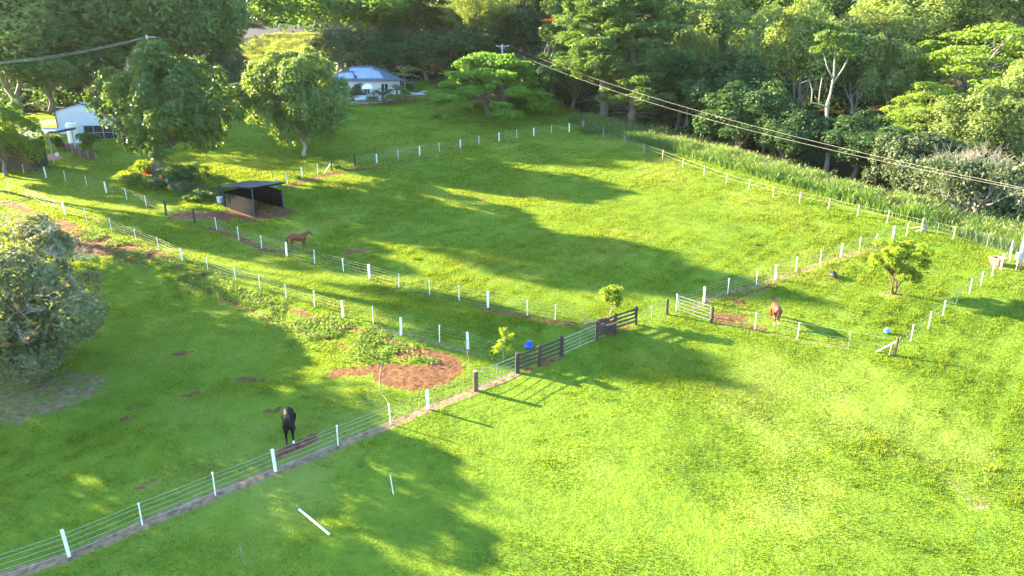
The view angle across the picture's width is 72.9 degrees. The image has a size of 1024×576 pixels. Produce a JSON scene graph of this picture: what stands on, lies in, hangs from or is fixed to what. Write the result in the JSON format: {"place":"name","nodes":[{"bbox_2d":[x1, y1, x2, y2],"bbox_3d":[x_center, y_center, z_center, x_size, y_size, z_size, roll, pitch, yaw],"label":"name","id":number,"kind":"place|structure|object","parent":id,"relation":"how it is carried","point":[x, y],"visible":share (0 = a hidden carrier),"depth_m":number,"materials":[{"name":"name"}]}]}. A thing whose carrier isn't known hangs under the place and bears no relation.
{"place":"outdoors","nodes":[
{"label":"outdoors","id":0,"kind":"place"},
{"bbox_2d":[238,18,342,37],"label":"road","id":1,"kind":"structure","parent":0,"point":[251,32],"depth_m":159.80,"materials":[{"name":"grey asphalt"}]},
{"bbox_2d":[0,0,1023,575],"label":"ground","id":2,"kind":"structure","parent":0,"point":[444,370],"depth_m":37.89,"materials":[{"name":"green plant"}]},
{"bbox_2d":[0,101,45,176],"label":"garden tree","id":3,"kind":"object","parent":2,"relation":"on","point":[10,130],"visible":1,"depth_m":78.79,"materials":[{"name":"green plant"}]},
{"bbox_2d":[0,131,48,171],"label":"patio shed","id":4,"kind":"structure","parent":2,"relation":"on","point":[13,161],"depth_m":81.83,"materials":[{"name":"wood"}]},
{"bbox_2d":[18,144,31,169],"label":"door","id":5,"kind":"structure","parent":4,"relation":"in","point":[28,165],"depth_m":81.95,"materials":[{"name":"wood"}]},
{"bbox_2d":[0,0,88,105],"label":"broad tree","id":6,"kind":"object","parent":2,"relation":"on","point":[36,21],"visible":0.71,"depth_m":104.40,"materials":[{"name":"green plant"}]},
{"bbox_2d":[0,45,96,112],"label":"forest tree","id":7,"kind":"object","parent":2,"relation":"on","point":[49,85],"visible":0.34,"depth_m":107.17,"materials":[{"name":"green plant"}]},
{"bbox_2d":[29,127,75,163],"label":"carport","id":8,"kind":"object","parent":2,"relation":"on","point":[54,130],"visible":0.5,"depth_m":85.73,"materials":[{"name":"metal"}]},
{"bbox_2d":[0,205,109,387],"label":"bottlebrush tree","id":9,"kind":"object","parent":2,"relation":"on","point":[71,311],"visible":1,"depth_m":38.79,"materials":[{"name":"green plant"}]},
{"bbox_2d":[0,0,110,98],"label":"broad tree","id":10,"kind":"object","parent":2,"relation":"on","point":[73,18],"visible":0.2,"depth_m":108.52,"materials":[{"name":"green plant"}]},
{"bbox_2d":[65,122,81,144],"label":"rain tank","id":11,"kind":"object","parent":2,"relation":"on","point":[71,125],"visible":0.78,"depth_m":93.12,"materials":[{"name":"beige plastic"}]},
{"bbox_2d":[23,0,142,72],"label":"forest tree","id":12,"kind":"object","parent":2,"relation":"on","point":[128,2],"visible":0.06,"depth_m":109.28,"materials":[{"name":"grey plant"}]},
{"bbox_2d":[0,22,168,92],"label":"forest tree","id":13,"kind":"object","parent":2,"relation":"on","point":[118,57],"visible":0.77,"depth_m":105.74,"materials":[{"name":"green plant"}]},
{"bbox_2d":[72,146,96,160],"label":"fence","id":14,"kind":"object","parent":2,"relation":"on","point":[84,154],"depth_m":87.13,"materials":[{"name":"brown wood"}]},
{"bbox_2d":[54,100,116,134],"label":"shed","id":15,"kind":"structure","parent":2,"relation":"on","point":[79,114],"depth_m":98.46,"materials":[{"name":"white metal"}]},
{"bbox_2d":[75,132,101,150],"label":"shrub","id":16,"kind":"object","parent":2,"relation":"on","point":[84,137],"visible":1,"depth_m":89.83,"materials":[{"name":"green plant"}]},
{"bbox_2d":[81,124,118,138],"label":"lean to","id":17,"kind":"object","parent":2,"relation":"on","point":[96,128],"visible":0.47,"depth_m":96.11,"materials":[{"name":"grey metal"}]},
{"bbox_2d":[121,172,151,183],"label":"garden plant","id":18,"kind":"object","parent":2,"relation":"on","point":[125,178],"visible":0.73,"depth_m":74.25,"materials":[{"name":"green plant"}]},
{"bbox_2d":[127,159,150,175],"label":"garden plant","id":19,"kind":"object","parent":2,"relation":"on","point":[141,165],"visible":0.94,"depth_m":76.98,"materials":[{"name":"yellow plant"}]},
{"bbox_2d":[133,175,162,188],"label":"garden plant","id":20,"kind":"object","parent":2,"relation":"on","point":[143,180],"visible":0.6,"depth_m":73.61,"materials":[{"name":"green plant"}]},
{"bbox_2d":[62,0,243,63],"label":"forest tree","id":21,"kind":"object","parent":2,"relation":"on","point":[93,8],"visible":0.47,"depth_m":107.67,"materials":[{"name":"green plant"}]},
{"bbox_2d":[145,174,174,188],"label":"garden plant","id":22,"kind":"object","parent":2,"relation":"on","point":[154,181],"visible":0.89,"depth_m":73.03,"materials":[{"name":"green plant"}]},
{"bbox_2d":[81,37,252,175],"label":"mango tree","id":23,"kind":"object","parent":2,"relation":"on","point":[154,105],"visible":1,"depth_m":72.71,"materials":[{"name":"green plant"}]},
{"bbox_2d":[155,169,192,188],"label":"garden plant","id":24,"kind":"object","parent":2,"relation":"on","point":[171,174],"visible":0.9,"depth_m":74.06,"materials":[{"name":"green plant"}]},
{"bbox_2d":[117,0,252,97],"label":"forest tree","id":25,"kind":"object","parent":2,"relation":"on","point":[237,9],"visible":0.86,"depth_m":107.78,"materials":[{"name":"green plant"}]},
{"bbox_2d":[167,180,208,194],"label":"garden plant","id":26,"kind":"object","parent":2,"relation":"on","point":[175,185],"visible":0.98,"depth_m":72.98,"materials":[{"name":"green plant"}]},
{"bbox_2d":[172,165,209,182],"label":"garden plant","id":27,"kind":"object","parent":2,"relation":"on","point":[196,172],"visible":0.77,"depth_m":75.31,"materials":[{"name":"green plant"}]},
{"bbox_2d":[183,161,209,175],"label":"garden plant","id":28,"kind":"object","parent":2,"relation":"on","point":[194,165],"visible":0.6,"depth_m":78.04,"materials":[{"name":"green plant"}]},
{"bbox_2d":[182,187,231,200],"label":"shrub","id":29,"kind":"object","parent":2,"relation":"on","point":[211,191],"visible":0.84,"depth_m":71.28,"materials":[{"name":"green plant"}]},
{"bbox_2d":[199,32,250,88],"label":"bushy tree","id":30,"kind":"object","parent":2,"relation":"on","point":[230,61],"visible":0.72,"depth_m":116.57,"materials":[{"name":"green plant"}]},
{"bbox_2d":[0,374,471,575],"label":"post fence","id":31,"kind":"object","parent":2,"relation":"on","point":[63,535],"visible":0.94,"depth_m":31.80,"materials":[{"name":"white paint"}]},
{"bbox_2d":[218,180,284,217],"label":"horse shelter","id":32,"kind":"object","parent":2,"relation":"on","point":[242,196],"visible":0.98,"depth_m":68.98,"materials":[{"name":"metal"}]},
{"bbox_2d":[67,225,444,367],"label":"weeds","id":33,"kind":"object","parent":2,"relation":"on","point":[90,234],"visible":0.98,"depth_m":50.21,"materials":[{"name":"green plant"}]},
{"bbox_2d":[7,182,514,360],"bbox_3d":[-26.890,-3.049,57.121,63.826,5.554,1.455,11,21,31],"label":"post fence","id":34,"kind":"object","parent":2,"relation":"on","point":[401,322],"visible":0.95,"depth_m":50.28,"materials":[{"name":"white paint"}]},
{"bbox_2d":[232,30,320,71],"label":"meadow grass","id":35,"kind":"structure","parent":2,"relation":"on","point":[278,42],"depth_m":149.40,"materials":[{"name":"green plant"}]},
{"bbox_2d":[281,407,295,444],"bbox_3d":[-11.284,6.961,35.097,0.783,1.846,2.557,-5,19,-15],"label":"horse","id":36,"kind":"object","parent":2,"relation":"on","point":[288,416],"visible":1,"depth_m":34.84},
{"bbox_2d":[240,46,355,155],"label":"round tree","id":37,"kind":"object","parent":2,"relation":"on","point":[281,87],"visible":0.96,"depth_m":83.17,"materials":[{"name":"green plant"}]},
{"bbox_2d":[286,230,312,249],"bbox_3d":[-18.060,-4.100,59.059,2.351,1.698,0.697,-1,18,-2],"label":"horse","id":38,"kind":"object","parent":2,"relation":"on","point":[292,237],"visible":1,"depth_m":58.81},
{"bbox_2d":[303,29,329,49],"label":"bushy tree","id":39,"kind":"object","parent":2,"relation":"on","point":[317,44],"visible":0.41,"depth_m":141.45,"materials":[{"name":"green plant"}]},
{"bbox_2d":[246,0,408,71],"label":"leafy tree","id":40,"kind":"object","parent":2,"relation":"on","point":[270,9],"visible":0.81,"depth_m":127.42,"materials":[{"name":"green plant"}]},
{"bbox_2d":[316,28,398,68],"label":"bushy tree","id":41,"kind":"object","parent":2,"relation":"on","point":[343,44],"visible":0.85,"depth_m":125.47,"materials":[{"name":"green plant"}]},
{"bbox_2d":[348,83,366,97],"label":"shrub","id":42,"kind":"object","parent":2,"relation":"on","point":[357,91],"visible":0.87,"depth_m":119.74,"materials":[{"name":"green plant"}]},
{"bbox_2d":[322,0,422,66],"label":"leafy tree","id":43,"kind":"object","parent":2,"relation":"on","point":[356,7],"visible":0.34,"depth_m":130.92,"materials":[{"name":"green plant"}]},
{"bbox_2d":[333,66,415,98],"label":"house","id":44,"kind":"structure","parent":2,"relation":"on","point":[374,76],"depth_m":122.23,"materials":[{"name":"blue metal"}]},
{"bbox_2d":[163,201,592,333],"bbox_3d":[-14.156,-2.496,55.756,45.657,4.399,1.692,10,21,29],"label":"post fence","id":45,"kind":"object","parent":2,"relation":"on","point":[285,243],"visible":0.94,"depth_m":53.58,"materials":[{"name":"white paint"}]},
{"bbox_2d":[362,28,423,74],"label":"forest tree","id":46,"kind":"object","parent":2,"relation":"on","point":[386,36],"visible":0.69,"depth_m":127.07,"materials":[{"name":"green plant"}]},
{"bbox_2d":[384,65,422,100],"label":"palm tree","id":47,"kind":"object","parent":2,"relation":"on","point":[406,69],"visible":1,"depth_m":118.89,"materials":[{"name":"green plant"}]},
{"bbox_2d":[349,95,466,105],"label":"rail fence","id":48,"kind":"object","parent":2,"relation":"on","point":[399,99],"visible":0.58,"depth_m":117.19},
{"bbox_2d":[380,0,453,40],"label":"forest tree","id":49,"kind":"object","parent":2,"relation":"on","point":[415,32],"visible":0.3,"depth_m":137.25,"materials":[{"name":"green plant"}]},
{"bbox_2d":[390,35,459,80],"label":"forest tree","id":50,"kind":"object","parent":2,"relation":"on","point":[435,52],"visible":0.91,"depth_m":126.51,"materials":[{"name":"green plant"}]},
{"bbox_2d":[274,121,582,187],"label":"post fence","id":51,"kind":"object","parent":2,"relation":"on","point":[330,165],"visible":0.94,"depth_m":85.44,"materials":[{"name":"white paint"}]},
{"bbox_2d":[406,0,480,58],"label":"forest tree","id":52,"kind":"object","parent":2,"relation":"on","point":[435,11],"visible":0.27,"depth_m":136.95,"materials":[{"name":"green plant"}]},
{"bbox_2d":[424,0,519,65],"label":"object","id":53,"kind":"object","parent":2,"relation":"on","point":[491,14],"visible":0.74,"depth_m":124.23,"materials":[{"name":"green plant"}]},
{"bbox_2d":[473,370,477,391],"bbox_3d":[-2.078,5.426,39.577,0.300,1.520,0.292,0,18,0],"label":"gate post","id":54,"kind":"object","parent":2,"relation":"on","point":[475,380],"visible":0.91,"depth_m":39.41,"materials":[{"name":"white wood"}]},
{"bbox_2d":[478,356,515,387],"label":"metal gate","id":55,"kind":"structure","parent":54,"relation":"attached to","point":[499,370],"depth_m":40.53,"materials":[{"name":"metal"}]},
{"bbox_2d":[437,7,542,56],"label":"forest tree","id":56,"kind":"object","parent":2,"relation":"on","point":[465,43],"visible":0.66,"depth_m":125.93,"materials":[{"name":"green plant"}]},
{"bbox_2d":[424,51,560,119],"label":"poinciana tree","id":57,"kind":"object","parent":2,"relation":"on","point":[496,73],"visible":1,"depth_m":105.82,"materials":[{"name":"green plant"}]},
{"bbox_2d":[492,327,514,363],"bbox_3d":[-0.555,3.493,41.990,1.475,2.536,0.858,0,18,0],"label":"sapling","id":58,"kind":"object","parent":2,"relation":"on","point":[499,346],"visible":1,"depth_m":41.84,"materials":[{"name":"green plant"}]},
{"bbox_2d":[0,0,1023,220],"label":"undergrowth","id":59,"kind":"object","parent":2,"relation":"on","point":[38,94],"visible":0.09,"depth_m":112.18,"materials":[{"name":"green plant"}]},
{"bbox_2d":[484,0,562,60],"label":"forest tree","id":60,"kind":"object","parent":2,"relation":"on","point":[527,14],"visible":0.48,"depth_m":127.55,"materials":[{"name":"green plant"}]},
{"bbox_2d":[515,54,561,87],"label":"forest tree","id":61,"kind":"object","parent":2,"relation":"on","point":[533,60],"visible":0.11,"depth_m":117.14,"materials":[{"name":"green plant"}]},
{"bbox_2d":[515,336,563,373],"bbox_3d":[1.734,4.182,42.153,3.561,1.922,0.372,-11,21,-31],"label":"rail fence","id":62,"kind":"object","parent":2,"relation":"on","point":[538,353],"visible":0.88,"depth_m":41.92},
{"bbox_2d":[536,17,573,98],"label":"tulip tree","id":63,"kind":"object","parent":2,"relation":"on","point":[557,46],"visible":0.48,"depth_m":118.13,"materials":[{"name":"green plant"}]},
{"bbox_2d":[533,0,597,33],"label":"forest tree","id":64,"kind":"object","parent":2,"relation":"on","point":[553,7],"visible":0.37,"depth_m":123.69,"materials":[{"name":"green plant"}]},
{"bbox_2d":[535,47,619,108],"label":"forest tree","id":65,"kind":"object","parent":2,"relation":"on","point":[555,76],"visible":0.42,"depth_m":114.82,"materials":[{"name":"green plant"}]},
{"bbox_2d":[550,0,657,116],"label":"pine tree","id":66,"kind":"object","parent":2,"relation":"on","point":[585,67],"visible":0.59,"depth_m":101.51,"materials":[{"name":"green plant"}]},
{"bbox_2d":[595,317,617,333],"bbox_3d":[6.201,2.500,45.685,1.089,0.744,1.089,-12,21,-32],"label":"planter tub","id":67,"kind":"object","parent":2,"relation":"on","point":[606,325],"visible":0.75,"depth_m":45.45,"materials":[{"name":"wood"}]},
{"bbox_2d":[599,284,623,316],"bbox_3d":[6.714,0.975,46.943,1.762,2.502,1.065,0,18,0],"label":"sapling","id":68,"kind":"object","parent":2,"relation":"on","point":[617,299],"visible":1,"depth_m":46.67,"materials":[{"name":"green plant"}]},
{"bbox_2d":[595,306,637,340],"bbox_3d":[6.865,2.436,45.566,3.690,1.875,0.303,-12,22,-34],"label":"rail fence","id":69,"kind":"object","parent":2,"relation":"on","point":[615,319],"visible":0.85,"depth_m":45.50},
{"bbox_2d":[571,0,696,123],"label":"pine tree","id":70,"kind":"object","parent":2,"relation":"on","point":[656,55],"visible":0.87,"depth_m":100.09,"materials":[{"name":"green plant"}]},
{"bbox_2d":[623,0,689,93],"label":"forest tree","id":71,"kind":"object","parent":2,"relation":"on","point":[679,9],"visible":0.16,"depth_m":112.93,"materials":[{"name":"green plant"}]},
{"bbox_2d":[647,45,712,130],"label":"forest tree","id":72,"kind":"object","parent":2,"relation":"on","point":[683,61],"visible":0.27,"depth_m":104.17,"materials":[{"name":"green plant"}]},
{"bbox_2d":[662,26,720,131],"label":"broad tree","id":73,"kind":"object","parent":2,"relation":"on","point":[693,40],"visible":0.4,"depth_m":103.62,"materials":[{"name":"green plant"}]},
{"bbox_2d":[659,52,736,137],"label":"forest tree","id":74,"kind":"object","parent":2,"relation":"on","point":[699,66],"visible":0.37,"depth_m":101.06,"materials":[{"name":"green plant"}]},
{"bbox_2d":[664,0,770,56],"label":"broad tree","id":75,"kind":"object","parent":2,"relation":"on","point":[722,21],"visible":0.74,"depth_m":112.14,"materials":[{"name":"green plant"}]},
{"bbox_2d":[682,54,795,145],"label":"forest tree","id":76,"kind":"object","parent":2,"relation":"on","point":[751,72],"visible":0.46,"depth_m":95.96,"materials":[{"name":"green plant"}]},
{"bbox_2d":[692,79,799,146],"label":"forest tree","id":77,"kind":"object","parent":2,"relation":"on","point":[727,110],"visible":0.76,"depth_m":90.56,"materials":[{"name":"green plant"}]},
{"bbox_2d":[583,120,923,231],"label":"post fence","id":78,"kind":"object","parent":2,"relation":"on","point":[858,209],"visible":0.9,"depth_m":71.62,"materials":[{"name":"wood"}]},
{"bbox_2d":[731,77,803,155],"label":"forest tree","id":79,"kind":"object","parent":2,"relation":"on","point":[779,88],"visible":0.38,"depth_m":90.40,"materials":[{"name":"green plant"}]},
{"bbox_2d":[730,0,812,26],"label":"leafy tree","id":80,"kind":"object","parent":2,"relation":"on","point":[751,4],"visible":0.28,"depth_m":128.74,"materials":[{"name":"green plant"}]},
{"bbox_2d":[769,302,782,324],"bbox_3d":[17.816,1.659,46.983,0.652,1.352,2.081,2,18,6],"label":"horse","id":81,"kind":"object","parent":2,"relation":"on","point":[776,309],"visible":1,"depth_m":46.34},
{"bbox_2d":[676,223,908,309],"bbox_3d":[23.204,-1.977,55.007,27.521,3.368,0.460,-11,21,-30],"label":"post fence","id":82,"kind":"object","parent":2,"relation":"on","point":[775,278],"visible":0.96,"depth_m":53.41,"materials":[{"name":"white paint"}]},
{"bbox_2d":[567,111,1023,254],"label":"tall grass","id":83,"kind":"structure","parent":2,"relation":"on","point":[815,181],"depth_m":73.38,"materials":[{"name":"green plant"}]},
{"bbox_2d":[750,103,840,160],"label":"forest tree","id":84,"kind":"object","parent":2,"relation":"on","point":[806,133],"visible":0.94,"depth_m":85.58,"materials":[{"name":"green plant"}]},
{"bbox_2d":[726,0,873,109],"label":"broad tree","id":85,"kind":"object","parent":2,"relation":"on","point":[794,43],"visible":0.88,"depth_m":97.43,"materials":[{"name":"green plant"}]},
{"bbox_2d":[717,308,898,355],"bbox_3d":[18.730,2.891,45.009,11.215,1.976,0.246,8,20,22],"label":"post fence","id":86,"kind":"object","parent":2,"relation":"on","point":[896,342],"visible":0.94,"depth_m":43.32,"materials":[{"name":"white paint"}]},
{"bbox_2d":[802,29,863,173],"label":"dead tree","id":87,"kind":"object","parent":2,"relation":"on","point":[831,36],"visible":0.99,"depth_m":83.22,"materials":[{"name":"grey plant"}]},
{"bbox_2d":[791,0,883,25],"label":"forest tree","id":88,"kind":"object","parent":2,"relation":"on","point":[838,7],"visible":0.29,"depth_m":115.02,"materials":[{"name":"green plant"}]},
{"bbox_2d":[796,6,908,114],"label":"broad tree","id":89,"kind":"object","parent":2,"relation":"on","point":[882,28],"visible":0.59,"depth_m":95.10,"materials":[{"name":"green plant"}]},
{"bbox_2d":[808,109,900,180],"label":"forest tree","id":90,"kind":"object","parent":2,"relation":"on","point":[842,134],"visible":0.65,"depth_m":82.30,"materials":[{"name":"green plant"}]},
{"bbox_2d":[866,237,935,294],"bbox_3d":[28.073,-1.473,50.504,4.028,4.340,4.033,-10,20,-27],"label":"tree","id":91,"kind":"object","parent":2,"relation":"on","point":[896,252],"visible":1,"depth_m":49.72,"materials":[{"name":"green plant"}]},
{"bbox_2d":[850,118,953,186],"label":"forest tree","id":92,"kind":"object","parent":2,"relation":"on","point":[898,129],"visible":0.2,"depth_m":80.18,"materials":[{"name":"green plant"}]},
{"bbox_2d":[856,38,949,112],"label":"broad tree","id":93,"kind":"object","parent":2,"relation":"on","point":[904,80],"visible":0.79,"depth_m":92.00,"materials":[{"name":"green plant"}]},
{"bbox_2d":[862,130,962,193],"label":"bushy tree","id":94,"kind":"object","parent":2,"relation":"on","point":[895,150],"visible":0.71,"depth_m":74.69,"materials":[{"name":"green plant"}]},
{"bbox_2d":[848,0,994,50],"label":"broad tree","id":95,"kind":"object","parent":2,"relation":"on","point":[928,12],"visible":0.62,"depth_m":99.02,"materials":[{"name":"green plant"}]},
{"bbox_2d":[879,81,980,139],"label":"spreading tree","id":96,"kind":"object","parent":2,"relation":"on","point":[915,109],"visible":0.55,"depth_m":81.33,"materials":[{"name":"green plant"}]},
{"bbox_2d":[908,196,951,209],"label":"shrub","id":97,"kind":"object","parent":2,"relation":"on","point":[944,203],"visible":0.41,"depth_m":66.38,"materials":[{"name":"green plant"}]},
{"bbox_2d":[902,248,1012,341],"bbox_3d":[32.268,0.529,49.766,22.529,3.117,0.223,-15,23,-39],"label":"post fence","id":98,"kind":"object","parent":2,"relation":"on","point":[1001,264],"visible":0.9,"depth_m":50.58,"materials":[{"name":"white paint"}]},
{"bbox_2d":[894,21,1023,106],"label":"spreading tree","id":99,"kind":"object","parent":2,"relation":"on","point":[970,72],"visible":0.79,"depth_m":87.78,"materials":[{"name":"green plant"}]},
{"bbox_2d":[901,138,1023,219],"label":"bush","id":100,"kind":"object","parent":2,"relation":"on","point":[998,169],"visible":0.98,"depth_m":65.39,"materials":[{"name":"grey plant"}]},
{"bbox_2d":[910,91,1023,193],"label":"broad tree","id":101,"kind":"object","parent":2,"relation":"on","point":[962,121],"visible":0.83,"depth_m":75.54,"materials":[{"name":"green plant"}]},
{"bbox_2d":[941,0,1023,54],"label":"broad tree","id":102,"kind":"object","parent":2,"relation":"on","point":[1005,8],"visible":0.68,"depth_m":99.33,"materials":[{"name":"green plant"}]},
{"bbox_2d":[967,58,1023,160],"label":"broad tree","id":103,"kind":"object","parent":2,"relation":"on","point":[1004,88],"visible":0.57,"depth_m":79.49,"materials":[{"name":"green plant"}]},
{"bbox_2d":[983,209,1020,223],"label":"shrub","id":104,"kind":"object","parent":2,"relation":"on","point":[996,216],"visible":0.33,"depth_m":70.41,"materials":[{"name":"green plant"}]},
{"bbox_2d":[1015,236,1023,269],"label":"power pole","id":105,"kind":"object","parent":2,"relation":"on","point":[1019,256],"visible":0.93,"depth_m":54.82,"materials":[{"name":"wood"}]},
{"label":"power pole","id":106,"kind":"object","parent":2,"relation":"on","visible":0},
{"bbox_2d":[0,37,145,63],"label":"power cable","id":107,"kind":"object","parent":106,"relation":"attached to","point":[70,54],"visible":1,"depth_m":99.78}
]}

